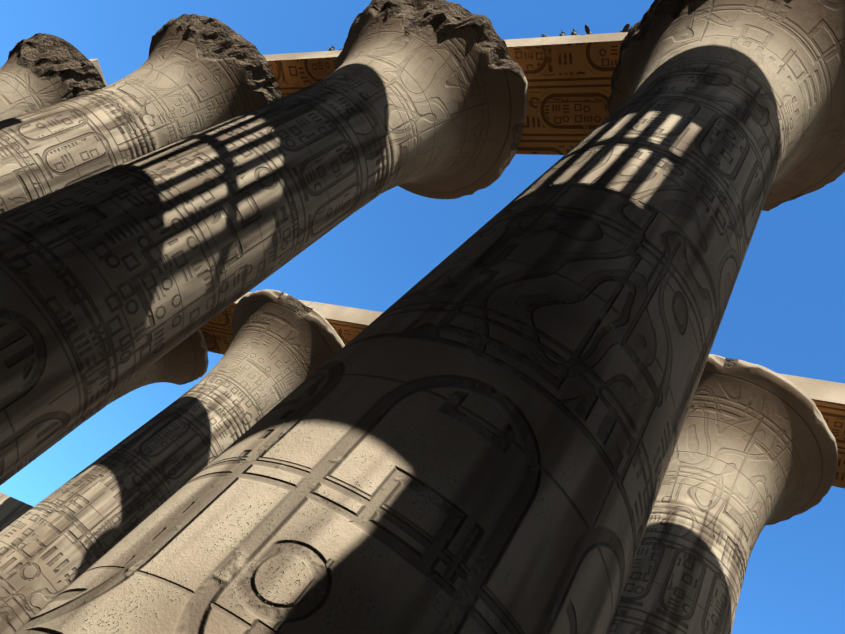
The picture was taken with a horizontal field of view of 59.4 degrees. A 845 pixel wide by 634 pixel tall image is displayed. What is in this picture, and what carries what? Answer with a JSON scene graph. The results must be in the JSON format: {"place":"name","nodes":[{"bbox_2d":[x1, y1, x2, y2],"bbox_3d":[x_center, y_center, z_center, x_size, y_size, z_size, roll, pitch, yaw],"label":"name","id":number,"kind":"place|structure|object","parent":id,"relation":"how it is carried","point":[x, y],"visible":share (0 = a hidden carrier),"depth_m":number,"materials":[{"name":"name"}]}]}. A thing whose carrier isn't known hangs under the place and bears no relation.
{"place":"outdoors","nodes":[
{"label":"outdoors","id":0,"kind":"place"},
{"bbox_2d":[0,33,105,120],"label":"great column","id":1,"kind":"structure","parent":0,"point":[39,70],"depth_m":26.85,"materials":[{"name":"stone"}]},
{"bbox_2d":[89,59,106,85],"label":"beam","id":2,"kind":"structure","parent":1,"relation":"on","point":[95,62],"depth_m":28.48,"materials":[{"name":"stone"}]},
{"bbox_2d":[0,329,208,485],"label":"great column","id":3,"kind":"structure","parent":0,"point":[185,361],"depth_m":32.54,"materials":[{"name":"stone"}]},
{"bbox_2d":[0,14,282,213],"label":"great column","id":4,"kind":"structure","parent":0,"point":[193,74],"depth_m":21.35,"materials":[{"name":"stone"}]},
{"bbox_2d":[0,289,344,633],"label":"great column","id":5,"kind":"structure","parent":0,"point":[59,540],"depth_m":23.85,"materials":[{"name":"stone"}]},
{"bbox_2d":[0,0,527,477],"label":"great column","id":6,"kind":"structure","parent":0,"point":[114,280],"depth_m":13.43,"materials":[{"name":"stone"}]},
{"bbox_2d":[0,0,844,633],"label":"sky","id":7,"kind":"structure","parent":0,"point":[784,313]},
{"bbox_2d":[14,0,844,633],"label":"great column","id":8,"kind":"structure","parent":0,"point":[480,430],"depth_m":5.87,"materials":[{"name":"stone"}]},
{"bbox_2d":[263,32,627,154],"bbox_3d":[4.404,-6.011,20.166,27.485,1.069,3.011,9,-56,30],"label":"architrave","id":9,"kind":"object","parent":8,"relation":"on","point":[568,78],"visible":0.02,"depth_m":20.00,"materials":[{"name":"carved sandstone"},{"name":"sandstone"}]},
{"bbox_2d":[571,28,577,34],"bbox_3d":[4.183,-7.559,20.215,0.207,0.339,0.622,-10,-67,39],"label":"pigeon","id":10,"kind":"object","parent":9,"relation":"on","point":[574,32],"visible":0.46,"depth_m":20.10,"materials":[{"name":"grey"}]},
{"bbox_2d":[585,25,592,34],"bbox_3d":[4.519,-7.576,19.977,0.213,0.348,0.639,-9,-66,38],"label":"pigeon","id":11,"kind":"object","parent":9,"relation":"on","point":[587,30],"visible":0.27,"depth_m":19.86,"materials":[{"name":"grey"}]},
{"bbox_2d":[620,23,629,31],"bbox_3d":[5.276,-7.447,19.567,0.234,0.381,0.701,38,-46,7],"label":"pigeon","id":12,"kind":"object","parent":9,"relation":"on","point":[626,27],"visible":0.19,"depth_m":19.36,"materials":[{"name":"grey"}]},
{"bbox_2d":[607,354,837,633],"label":"great column","id":13,"kind":"structure","parent":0,"point":[755,452],"depth_m":18.85,"materials":[{"name":"stone"}]},
{"bbox_2d":[200,292,844,488],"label":"architrave","id":14,"kind":"object","parent":13,"relation":"on","point":[348,324],"depth_m":28.73,"materials":[{"name":"carved sandstone"},{"name":"sandstone"}]},
{"bbox_3d":[-0.664,9.605,29.329,18.000,9.388,0.300,9,-56,30],"label":"clerestory","id":15,"kind":"object","parent":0,"visible":0},
{"bbox_2d":[0,492,32,531],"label":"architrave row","id":16,"kind":"object","parent":15,"relation":"attached to","point":[12,509],"depth_m":34.12,"materials":[{"name":"stone"}]}
]}

